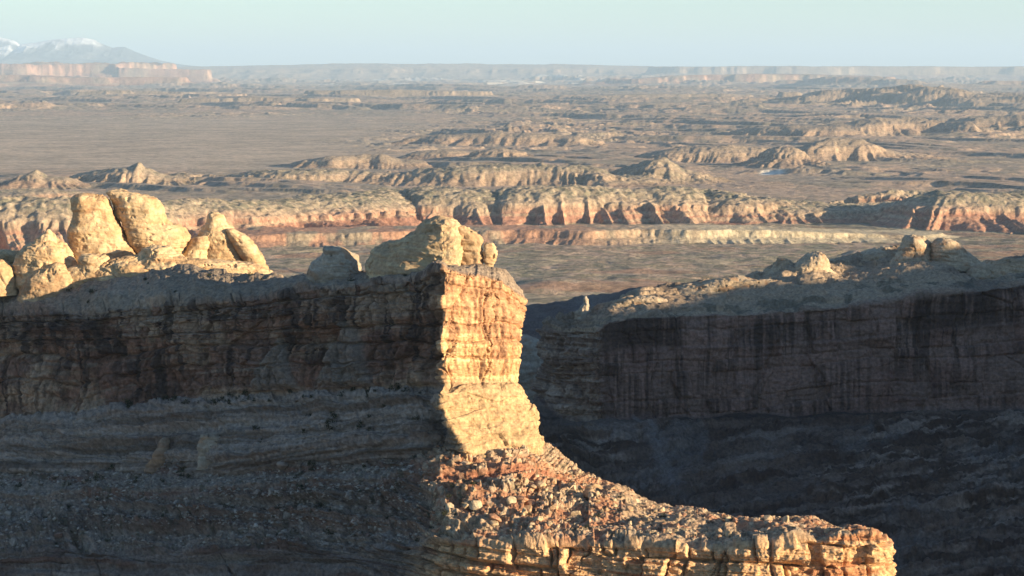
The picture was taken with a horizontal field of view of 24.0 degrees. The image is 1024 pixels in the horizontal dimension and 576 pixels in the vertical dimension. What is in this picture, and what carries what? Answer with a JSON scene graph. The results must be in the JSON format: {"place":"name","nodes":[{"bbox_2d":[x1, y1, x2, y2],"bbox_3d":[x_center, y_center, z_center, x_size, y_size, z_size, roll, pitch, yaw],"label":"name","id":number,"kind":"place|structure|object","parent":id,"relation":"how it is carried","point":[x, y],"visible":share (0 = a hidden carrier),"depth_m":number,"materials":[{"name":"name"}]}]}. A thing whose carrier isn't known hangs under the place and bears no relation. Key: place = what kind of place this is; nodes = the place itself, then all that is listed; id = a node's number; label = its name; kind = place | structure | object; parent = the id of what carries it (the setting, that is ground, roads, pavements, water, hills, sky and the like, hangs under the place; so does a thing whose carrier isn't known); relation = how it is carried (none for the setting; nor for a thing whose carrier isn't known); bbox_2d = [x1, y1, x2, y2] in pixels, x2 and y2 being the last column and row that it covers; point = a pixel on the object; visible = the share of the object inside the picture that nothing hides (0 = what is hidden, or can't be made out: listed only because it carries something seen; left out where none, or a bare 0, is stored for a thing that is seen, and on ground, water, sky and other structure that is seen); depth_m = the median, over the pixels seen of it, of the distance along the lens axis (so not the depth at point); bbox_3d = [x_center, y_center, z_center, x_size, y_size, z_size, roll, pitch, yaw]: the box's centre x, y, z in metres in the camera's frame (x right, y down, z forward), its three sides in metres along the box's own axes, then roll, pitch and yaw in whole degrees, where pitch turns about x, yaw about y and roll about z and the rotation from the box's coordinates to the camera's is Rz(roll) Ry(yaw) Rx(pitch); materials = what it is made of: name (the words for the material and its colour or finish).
{"place":"outdoors","nodes":[
{"label":"outdoors","id":0,"kind":"place"},
{"bbox_2d":[0,37,19,59],"bbox_3d":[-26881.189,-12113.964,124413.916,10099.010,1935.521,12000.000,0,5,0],"label":"mountain","id":1,"kind":"structure","parent":0,"point":[7,46],"depth_m":123473.82,"materials":[{"name":"snow"}]},
{"bbox_2d":[0,37,190,66],"bbox_3d":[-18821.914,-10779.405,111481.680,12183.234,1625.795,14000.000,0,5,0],"label":"mountain","id":2,"kind":"structure","parent":0,"point":[78,50],"depth_m":110282.59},
{"bbox_2d":[177,63,668,79],"bbox_3d":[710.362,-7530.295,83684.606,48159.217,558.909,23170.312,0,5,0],"label":"ridge","id":3,"kind":"structure","parent":0,"point":[380,71],"depth_m":79206.36,"materials":[{"name":"stone"}]},
{"bbox_2d":[0,441,896,575],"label":"talus slope","id":4,"kind":"structure","parent":0,"point":[627,550],"depth_m":676.72,"materials":[{"name":"stone"}]},
{"bbox_2d":[9,538,17,546],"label":"boulder","id":5,"kind":"object","parent":4,"relation":"on","point":[13,542],"visible":1,"depth_m":759.13,"materials":[{"name":"stone"}]},
{"bbox_2d":[183,500,190,504],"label":"boulder","id":6,"kind":"object","parent":4,"relation":"on","point":[187,502],"visible":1,"depth_m":735.51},
{"bbox_2d":[196,432,219,469],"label":"rock block","id":7,"kind":"object","parent":4,"relation":"on","point":[206,441],"visible":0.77,"depth_m":745.86,"materials":[{"name":"stone"}]},
{"bbox_2d":[0,453,424,550],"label":"scree","id":8,"kind":"structure","parent":4,"relation":"on","point":[293,515],"depth_m":724.54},
{"bbox_2d":[94,472,103,480],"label":"shrub","id":9,"kind":"object","parent":8,"relation":"on","point":[97,476],"visible":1,"depth_m":766.15,"materials":[{"name":"green plant"}]},
{"bbox_2d":[246,532,254,538],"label":"boulder","id":10,"kind":"object","parent":4,"relation":"on","point":[249,535],"visible":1,"depth_m":709.61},
{"bbox_2d":[253,489,260,494],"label":"boulder","id":11,"kind":"object","parent":4,"relation":"on","point":[256,491],"visible":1,"depth_m":721.42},
{"bbox_2d":[268,487,274,495],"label":"boulder","id":12,"kind":"object","parent":4,"relation":"on","point":[270,492],"visible":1,"depth_m":716.22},
{"bbox_2d":[0,260,544,478],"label":"sandstone fin","id":13,"kind":"object","parent":4,"relation":"on","point":[442,336],"visible":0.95,"depth_m":742.34,"materials":[{"name":"stone"}]},
{"bbox_2d":[0,259,18,295],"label":"rock dome","id":14,"kind":"object","parent":13,"relation":"on","point":[7,283],"visible":0.92,"depth_m":816.61,"materials":[{"name":"stone"}]},
{"bbox_2d":[0,249,18,264],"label":"ground","id":15,"kind":"structure","parent":13,"relation":"on","point":[8,255],"depth_m":833.51,"materials":[{"name":"stone"}]},
{"bbox_2d":[12,229,76,288],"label":"rock peak","id":16,"kind":"object","parent":13,"relation":"on","point":[48,247],"visible":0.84,"depth_m":816.62,"materials":[{"name":"stone"}]},
{"bbox_2d":[17,262,72,302],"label":"rock dome","id":17,"kind":"object","parent":13,"relation":"on","point":[54,279],"visible":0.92,"depth_m":811.86,"materials":[{"name":"stone"}]},
{"bbox_2d":[77,253,109,278],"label":"rock dome","id":18,"kind":"object","parent":13,"relation":"on","point":[88,263],"visible":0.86,"depth_m":813.28,"materials":[{"name":"stone"}]},
{"bbox_2d":[67,193,135,263],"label":"hoodoo","id":19,"kind":"object","parent":13,"relation":"on","point":[95,225],"visible":0.69,"depth_m":826.30,"materials":[{"name":"stone"}]},
{"bbox_2d":[113,259,147,277],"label":"rock dome","id":20,"kind":"object","parent":13,"relation":"on","point":[131,268],"visible":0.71,"depth_m":809.96,"materials":[{"name":"stone"}]},
{"bbox_2d":[106,188,190,253],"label":"hoodoo","id":21,"kind":"object","parent":13,"relation":"on","point":[144,220],"visible":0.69,"depth_m":828.70,"materials":[{"name":"stone"}]},
{"bbox_2d":[144,437,169,473],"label":"rock pinnacle","id":22,"kind":"object","parent":13,"relation":"on","point":[155,462],"visible":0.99,"depth_m":758.64,"materials":[{"name":"stone"}]},
{"bbox_2d":[138,244,183,270],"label":"rock dome","id":23,"kind":"object","parent":13,"relation":"on","point":[156,257],"visible":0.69,"depth_m":812.38,"materials":[{"name":"stone"}]},
{"bbox_2d":[67,254,272,288],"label":"slickrock apron","id":24,"kind":"object","parent":13,"relation":"on","point":[105,271],"visible":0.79,"depth_m":813.43,"materials":[{"name":"stone"}]},
{"bbox_2d":[176,463,186,472],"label":"shrub","id":25,"kind":"object","parent":13,"relation":"on","point":[181,469],"visible":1,"depth_m":751.53,"materials":[{"name":"green plant"}]},
{"bbox_2d":[182,236,209,258],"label":"rock dome","id":26,"kind":"object","parent":13,"relation":"on","point":[197,247],"visible":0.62,"depth_m":834.84,"materials":[{"name":"stone"}]},
{"bbox_2d":[198,211,242,260],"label":"hoodoo","id":27,"kind":"object","parent":13,"relation":"on","point":[214,228],"visible":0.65,"depth_m":836.28,"materials":[{"name":"stone"}]},
{"bbox_2d":[306,245,361,283],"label":"rock dome","id":28,"kind":"object","parent":13,"relation":"on","point":[333,262],"visible":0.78,"depth_m":738.26,"materials":[{"name":"stone"}]},
{"bbox_2d":[388,382,399,390],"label":"shrub","id":29,"kind":"object","parent":13,"relation":"on","point":[396,385],"visible":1,"depth_m":709.39,"materials":[{"name":"green plant"}]},
{"bbox_2d":[365,215,463,277],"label":"rock dome","id":30,"kind":"object","parent":13,"relation":"on","point":[424,244],"visible":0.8,"depth_m":713.28,"materials":[{"name":"stone"}]},
{"bbox_2d":[458,225,483,264],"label":"rock dome","id":31,"kind":"object","parent":13,"relation":"on","point":[472,241],"visible":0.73,"depth_m":712.83,"materials":[{"name":"stone"}]},
{"bbox_2d":[483,242,497,266],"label":"balanced boulder","id":32,"kind":"object","parent":13,"relation":"on","point":[490,253],"visible":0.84,"depth_m":712.72,"materials":[{"name":"stone"}]},
{"bbox_2d":[276,460,288,469],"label":"boulder","id":33,"kind":"object","parent":4,"relation":"on","point":[281,465],"visible":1,"depth_m":722.60,"materials":[{"name":"stone"}]},
{"bbox_2d":[283,511,290,519],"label":"boulder","id":34,"kind":"object","parent":4,"relation":"on","point":[286,515],"visible":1,"depth_m":709.20,"materials":[{"name":"stone"}]},
{"bbox_2d":[345,490,352,499],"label":"boulder","id":35,"kind":"object","parent":4,"relation":"on","point":[348,494],"visible":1,"depth_m":695.14,"materials":[{"name":"stone"}]},
{"bbox_2d":[461,484,467,490],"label":"boulder","id":36,"kind":"object","parent":4,"relation":"on","point":[464,487],"visible":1,"depth_m":659.38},
{"bbox_2d":[463,502,468,508],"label":"boulder","id":37,"kind":"object","parent":4,"relation":"on","point":[466,505],"visible":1,"depth_m":655.61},
{"bbox_2d":[468,500,481,509],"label":"boulder","id":38,"kind":"object","parent":4,"relation":"on","point":[475,504],"visible":1,"depth_m":654.97,"materials":[{"name":"stone"}]},
{"bbox_2d":[490,519,498,525],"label":"boulder","id":39,"kind":"object","parent":4,"relation":"on","point":[494,523],"visible":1,"depth_m":647.52,"materials":[{"name":"stone"}]},
{"bbox_2d":[489,513,501,521],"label":"boulder","id":40,"kind":"object","parent":4,"relation":"on","point":[493,516],"visible":1,"depth_m":648.05,"materials":[{"name":"stone"}]},
{"bbox_2d":[506,496,515,503],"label":"boulder","id":41,"kind":"object","parent":4,"relation":"on","point":[510,499],"visible":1,"depth_m":654.78,"materials":[{"name":"stone"}]},
{"bbox_2d":[516,495,528,509],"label":"boulder","id":42,"kind":"object","parent":4,"relation":"on","point":[523,498],"visible":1,"depth_m":656.29,"materials":[{"name":"stone"}]},
{"bbox_2d":[524,505,532,512],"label":"boulder","id":43,"kind":"object","parent":4,"relation":"on","point":[529,508],"visible":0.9,"depth_m":654.74,"materials":[{"name":"stone"}]},
{"bbox_2d":[524,499,535,506],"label":"boulder","id":44,"kind":"object","parent":4,"relation":"on","point":[531,502],"visible":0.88,"depth_m":658.30,"materials":[{"name":"stone"}]},
{"bbox_2d":[535,516,542,520],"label":"boulder","id":45,"kind":"object","parent":4,"relation":"on","point":[538,518],"visible":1,"depth_m":644.23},
{"bbox_2d":[536,481,546,490],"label":"boulder","id":46,"kind":"object","parent":4,"relation":"on","point":[539,484],"visible":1,"depth_m":666.63,"materials":[{"name":"stone"}]},
{"bbox_2d":[548,477,556,484],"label":"boulder","id":47,"kind":"object","parent":4,"relation":"on","point":[554,481],"visible":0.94,"depth_m":674.97,"materials":[{"name":"stone"}]},
{"bbox_2d":[568,482,575,489],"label":"boulder","id":48,"kind":"object","parent":4,"relation":"on","point":[572,485],"visible":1,"depth_m":671.01,"materials":[{"name":"stone"}]},
{"bbox_2d":[570,510,580,517],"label":"boulder","id":49,"kind":"object","parent":4,"relation":"on","point":[577,513],"visible":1,"depth_m":653.18,"materials":[{"name":"stone"}]},
{"bbox_2d":[583,488,595,497],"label":"boulder","id":50,"kind":"object","parent":4,"relation":"on","point":[587,491],"visible":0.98,"depth_m":665.69,"materials":[{"name":"stone"}]},
{"bbox_2d":[589,484,603,490],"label":"boulder","id":51,"kind":"object","parent":4,"relation":"on","point":[598,487],"visible":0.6,"depth_m":675.05,"materials":[{"name":"stone"}]},
{"bbox_2d":[594,503,601,508],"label":"boulder","id":52,"kind":"object","parent":4,"relation":"on","point":[597,506],"visible":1,"depth_m":657.37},
{"bbox_2d":[625,506,632,511],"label":"boulder","id":53,"kind":"object","parent":4,"relation":"on","point":[629,508],"visible":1,"depth_m":653.73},
{"bbox_2d":[415,445,866,541],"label":"scree","id":54,"kind":"structure","parent":4,"relation":"on","point":[652,504],"depth_m":657.76,"materials":[{"name":"stone"}]},
{"bbox_2d":[445,502,454,510],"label":"boulder","id":55,"kind":"object","parent":54,"relation":"on","point":[449,505],"visible":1,"depth_m":656.52,"materials":[{"name":"stone"}]},
{"bbox_2d":[546,504,557,509],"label":"boulder","id":56,"kind":"object","parent":54,"relation":"on","point":[554,506],"visible":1,"depth_m":654.17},
{"bbox_2d":[763,515,772,520],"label":"boulder","id":57,"kind":"object","parent":54,"relation":"on","point":[767,517],"visible":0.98,"depth_m":637.75,"materials":[{"name":"stone"}]},
{"bbox_2d":[782,515,788,522],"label":"boulder","id":58,"kind":"object","parent":54,"relation":"on","point":[785,519],"visible":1,"depth_m":629.89,"materials":[{"name":"stone"}]},
{"bbox_2d":[725,529,731,536],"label":"boulder","id":59,"kind":"object","parent":4,"relation":"on","point":[728,532],"visible":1,"depth_m":629.31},
{"bbox_2d":[0,74,1023,305],"bbox_3d":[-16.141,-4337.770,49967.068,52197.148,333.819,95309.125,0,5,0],"label":"desert plain","id":60,"kind":"structure","parent":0,"point":[46,130],"depth_m":11345.19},
{"bbox_2d":[0,170,91,189],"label":"butte","id":61,"kind":"object","parent":60,"relation":"on","point":[36,179],"visible":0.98,"depth_m":7056.67,"materials":[{"name":"stone"}]},
{"bbox_2d":[0,188,108,197],"bbox_3d":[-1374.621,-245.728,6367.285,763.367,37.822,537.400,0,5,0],"label":"mesa","id":62,"kind":"structure","parent":60,"relation":"on","point":[47,192],"depth_m":6310.17,"materials":[{"name":"stone"}]},
{"bbox_2d":[0,61,225,79],"bbox_3d":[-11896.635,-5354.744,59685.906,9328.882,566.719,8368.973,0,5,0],"label":"mesa","id":63,"kind":"structure","parent":60,"relation":"on","point":[94,69],"depth_m":58325.48,"materials":[{"name":"stone"}]},
{"bbox_2d":[0,75,247,87],"bbox_3d":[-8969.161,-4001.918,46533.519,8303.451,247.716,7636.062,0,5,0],"label":"mesa","id":64,"kind":"structure","parent":60,"relation":"on","point":[27,81],"depth_m":44653.24,"materials":[{"name":"stone"}]},
{"bbox_2d":[69,162,197,185],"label":"butte","id":65,"kind":"object","parent":60,"relation":"on","point":[138,172],"visible":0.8,"depth_m":7287.72,"materials":[{"name":"stone"}]},
{"bbox_2d":[56,90,232,96],"bbox_3d":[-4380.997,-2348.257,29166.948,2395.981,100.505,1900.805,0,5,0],"label":"mesa","id":66,"kind":"structure","parent":60,"relation":"on","point":[111,92],"depth_m":28964.80,"materials":[{"name":"stone"}]},
{"bbox_2d":[109,66,221,82],"bbox_3d":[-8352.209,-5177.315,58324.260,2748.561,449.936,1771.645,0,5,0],"label":"mesa","id":67,"kind":"structure","parent":60,"relation":"on","point":[200,76],"depth_m":58079.13,"materials":[{"name":"stone"}]},
{"bbox_2d":[155,97,367,104],"bbox_3d":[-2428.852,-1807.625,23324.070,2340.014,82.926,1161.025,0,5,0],"label":"mesa","id":68,"kind":"structure","parent":60,"relation":"on","point":[201,100],"depth_m":23289.78,"materials":[{"name":"stone"}]},
{"bbox_2d":[269,154,438,168],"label":"mesa","id":69,"kind":"structure","parent":60,"relation":"on","point":[370,161],"depth_m":8493.05,"materials":[{"name":"stone"}]},
{"bbox_2d":[304,89,508,97],"bbox_3d":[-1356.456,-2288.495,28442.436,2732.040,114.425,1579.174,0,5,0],"label":"mesa","id":70,"kind":"structure","parent":60,"relation":"on","point":[395,93],"depth_m":28096.83,"materials":[{"name":"stone"}]},
{"bbox_2d":[0,184,835,250],"bbox_3d":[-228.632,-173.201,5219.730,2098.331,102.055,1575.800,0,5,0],"label":"mesa","id":71,"kind":"structure","parent":60,"relation":"on","point":[24,220],"depth_m":5356.46,"materials":[{"name":"stone"}]},
{"bbox_2d":[163,162,682,187],"bbox_3d":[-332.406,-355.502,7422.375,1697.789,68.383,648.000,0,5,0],"label":"mesa","id":72,"kind":"structure","parent":60,"relation":"on","point":[501,174],"depth_m":7287.18,"materials":[{"name":"stone"}]},
{"bbox_2d":[395,149,469,159],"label":"butte","id":73,"kind":"object","parent":60,"relation":"on","point":[444,154],"visible":0.82,"depth_m":9311.05,"materials":[{"name":"stone"}]},
{"bbox_2d":[462,148,532,156],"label":"butte","id":74,"kind":"object","parent":60,"relation":"on","point":[498,152],"visible":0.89,"depth_m":9082.16,"materials":[{"name":"stone"}]},
{"bbox_2d":[391,132,630,146],"bbox_3d":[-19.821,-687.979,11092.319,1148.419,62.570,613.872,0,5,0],"label":"mesa","id":75,"kind":"structure","parent":60,"relation":"on","point":[508,139],"depth_m":10951.51,"materials":[{"name":"stone"}]},
{"bbox_2d":[190,224,959,247],"bbox_3d":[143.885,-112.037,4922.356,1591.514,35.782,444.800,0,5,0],"label":"scarp","id":76,"kind":"structure","parent":60,"relation":"on","point":[571,235],"depth_m":4857.30,"materials":[{"name":"stone"}]},
{"bbox_2d":[566,93,753,98],"bbox_3d":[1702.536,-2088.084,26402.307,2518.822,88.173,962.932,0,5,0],"label":"mesa","id":77,"kind":"structure","parent":60,"relation":"on","point":[672,95],"depth_m":26280.09,"materials":[{"name":"stone"}]},
{"bbox_2d":[610,157,734,184],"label":"butte","id":78,"kind":"object","parent":60,"relation":"on","point":[662,167],"visible":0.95,"depth_m":7376.43,"materials":[{"name":"stone"}]},
{"bbox_2d":[496,73,895,85],"bbox_3d":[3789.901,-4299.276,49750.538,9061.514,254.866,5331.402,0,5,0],"label":"mesa","id":79,"kind":"structure","parent":60,"relation":"on","point":[749,78],"depth_m":49287.07,"materials":[{"name":"stone"}]},
{"bbox_2d":[634,144,768,162],"bbox_3d":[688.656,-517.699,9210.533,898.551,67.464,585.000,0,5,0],"label":"mesa","id":80,"kind":"structure","parent":60,"relation":"on","point":[729,153],"depth_m":9024.93,"materials":[{"name":"stone"}]},
{"bbox_2d":[732,146,830,168],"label":"butte","id":81,"kind":"object","parent":60,"relation":"on","point":[780,157],"visible":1,"depth_m":8533.44,"materials":[{"name":"stone"}]},
{"bbox_2d":[774,92,801,97],"bbox_3d":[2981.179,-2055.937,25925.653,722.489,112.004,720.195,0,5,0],"label":"butte","id":82,"kind":"object","parent":60,"relation":"on","point":[786,94],"visible":0.22,"depth_m":25829.34,"materials":[{"name":"stone"}]},
{"bbox_2d":[723,125,874,136],"bbox_3d":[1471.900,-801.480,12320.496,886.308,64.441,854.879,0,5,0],"label":"mesa","id":83,"kind":"structure","parent":60,"relation":"on","point":[817,131],"depth_m":12148.32,"materials":[{"name":"stone"}]},
{"bbox_2d":[714,190,1023,233],"bbox_3d":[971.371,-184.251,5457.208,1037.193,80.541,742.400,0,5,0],"label":"mesa","id":84,"kind":"structure","parent":60,"relation":"on","point":[954,210],"depth_m":5322.93,"materials":[{"name":"stone"}]},
{"bbox_2d":[719,77,1023,88],"bbox_3d":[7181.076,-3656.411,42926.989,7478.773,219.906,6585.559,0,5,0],"label":"mesa","id":85,"kind":"structure","parent":60,"relation":"on","point":[883,82],"depth_m":42092.50,"materials":[{"name":"stone"}]},
{"bbox_2d":[795,138,956,160],"bbox_3d":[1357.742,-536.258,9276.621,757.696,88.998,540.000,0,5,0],"label":"mesa","id":86,"kind":"structure","parent":60,"relation":"on","point":[841,149],"depth_m":9114.52,"materials":[{"name":"stone"}]},
{"bbox_2d":[818,117,943,135],"bbox_3d":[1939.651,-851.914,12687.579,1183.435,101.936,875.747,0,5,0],"label":"mesa","id":87,"kind":"structure","parent":60,"relation":"on","point":[901,126],"depth_m":12499.79,"materials":[{"name":"stone"}]},
{"bbox_2d":[826,189,1023,203],"bbox_3d":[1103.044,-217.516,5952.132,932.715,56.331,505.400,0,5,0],"label":"mesa","id":88,"kind":"structure","parent":60,"relation":"on","point":[893,195],"depth_m":5895.55,"materials":[{"name":"stone"}]},
{"bbox_2d":[924,121,1001,132],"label":"butte","id":89,"kind":"object","parent":60,"relation":"on","point":[962,127],"visible":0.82,"depth_m":12415.81,"materials":[{"name":"stone"}]},
{"bbox_2d":[948,114,1023,127],"bbox_3d":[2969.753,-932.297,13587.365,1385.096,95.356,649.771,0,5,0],"label":"mesa","id":90,"kind":"structure","parent":60,"relation":"on","point":[1013,120],"depth_m":13410.31,"materials":[{"name":"stone"}]},
{"bbox_2d":[0,0,1023,66],"label":"sky","id":91,"kind":"structure","parent":0,"point":[693,33],"materials":[{"name":"blue"}]},
{"bbox_2d":[521,286,655,338],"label":"hill","id":92,"kind":"structure","parent":0,"point":[536,315],"depth_m":1702.12,"materials":[{"name":"stone"}]},
{"bbox_2d":[530,251,1023,575],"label":"canyon cliff","id":93,"kind":"structure","parent":0,"point":[883,395],"depth_m":1011.85,"materials":[{"name":"stone"}]},
{"bbox_2d":[574,296,590,319],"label":"rock spire","id":94,"kind":"object","parent":93,"relation":"on","point":[582,311],"visible":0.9,"depth_m":1036.76,"materials":[{"name":"stone"}]},
{"bbox_2d":[610,295,667,306],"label":"slickrock dome","id":95,"kind":"structure","parent":93,"relation":"on","point":[641,299],"depth_m":1030.94,"materials":[{"name":"stone"}]},
{"bbox_2d":[674,275,775,295],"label":"slickrock dome","id":96,"kind":"structure","parent":93,"relation":"on","point":[722,285],"depth_m":1049.46,"materials":[{"name":"stone"}]},
{"bbox_2d":[764,257,792,274],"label":"rock peak","id":97,"kind":"object","parent":93,"relation":"on","point":[777,262],"visible":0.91,"depth_m":1084.22,"materials":[{"name":"stone"}]},
{"bbox_2d":[794,251,835,273],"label":"rock peak","id":98,"kind":"object","parent":93,"relation":"on","point":[811,261],"visible":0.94,"depth_m":1075.82,"materials":[{"name":"stone"}]},
{"bbox_2d":[829,244,899,265],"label":"slickrock dome","id":99,"kind":"structure","parent":93,"relation":"on","point":[875,253],"depth_m":1114.43,"materials":[{"name":"stone"}]},
{"bbox_2d":[889,234,930,263],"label":"rock peak","id":100,"kind":"object","parent":93,"relation":"on","point":[913,248],"visible":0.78,"depth_m":1092.91,"materials":[{"name":"stone"}]},
{"bbox_2d":[930,238,981,271],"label":"rock peak","id":101,"kind":"object","parent":93,"relation":"on","point":[955,255],"visible":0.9,"depth_m":1090.33,"materials":[{"name":"stone"}]},
{"bbox_2d":[966,257,1023,279],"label":"slickrock dome","id":102,"kind":"structure","parent":93,"relation":"on","point":[989,269],"depth_m":1076.16,"materials":[{"name":"stone"}]},
{"bbox_2d":[634,66,1023,78],"bbox_3d":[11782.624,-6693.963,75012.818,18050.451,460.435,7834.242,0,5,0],"label":"mesa","id":103,"kind":"structure","parent":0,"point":[929,72],"depth_m":73882.45,"materials":[{"name":"stone"}]},
{"bbox_2d":[728,84,1023,106],"bbox_3d":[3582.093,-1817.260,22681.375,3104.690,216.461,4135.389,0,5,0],"label":"badland hill","id":104,"kind":"structure","parent":0,"point":[909,94],"depth_m":22015.49,"materials":[{"name":"stone"}]},
{"bbox_2d":[916,94,1023,106],"bbox_3d":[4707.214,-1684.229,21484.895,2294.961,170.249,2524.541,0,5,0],"label":"badland hill","id":105,"kind":"structure","parent":0,"point":[941,100],"depth_m":20921.63,"materials":[{"name":"stone"}]},
{"bbox_3d":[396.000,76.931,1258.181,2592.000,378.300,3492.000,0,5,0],"label":"canyon terrain","id":106,"kind":"structure","parent":0,"visible":0},
{"bbox_2d":[226,228,268,268],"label":"rock rib","id":107,"kind":"object","parent":106,"relation":"on","point":[246,247],"visible":0.66,"depth_m":834.78,"materials":[{"name":"stone"}]},
{"bbox_2d":[518,334,543,403],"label":"cliff","id":108,"kind":"structure","parent":106,"relation":"on","point":[531,362],"depth_m":1222.17,"materials":[{"name":"stone"}]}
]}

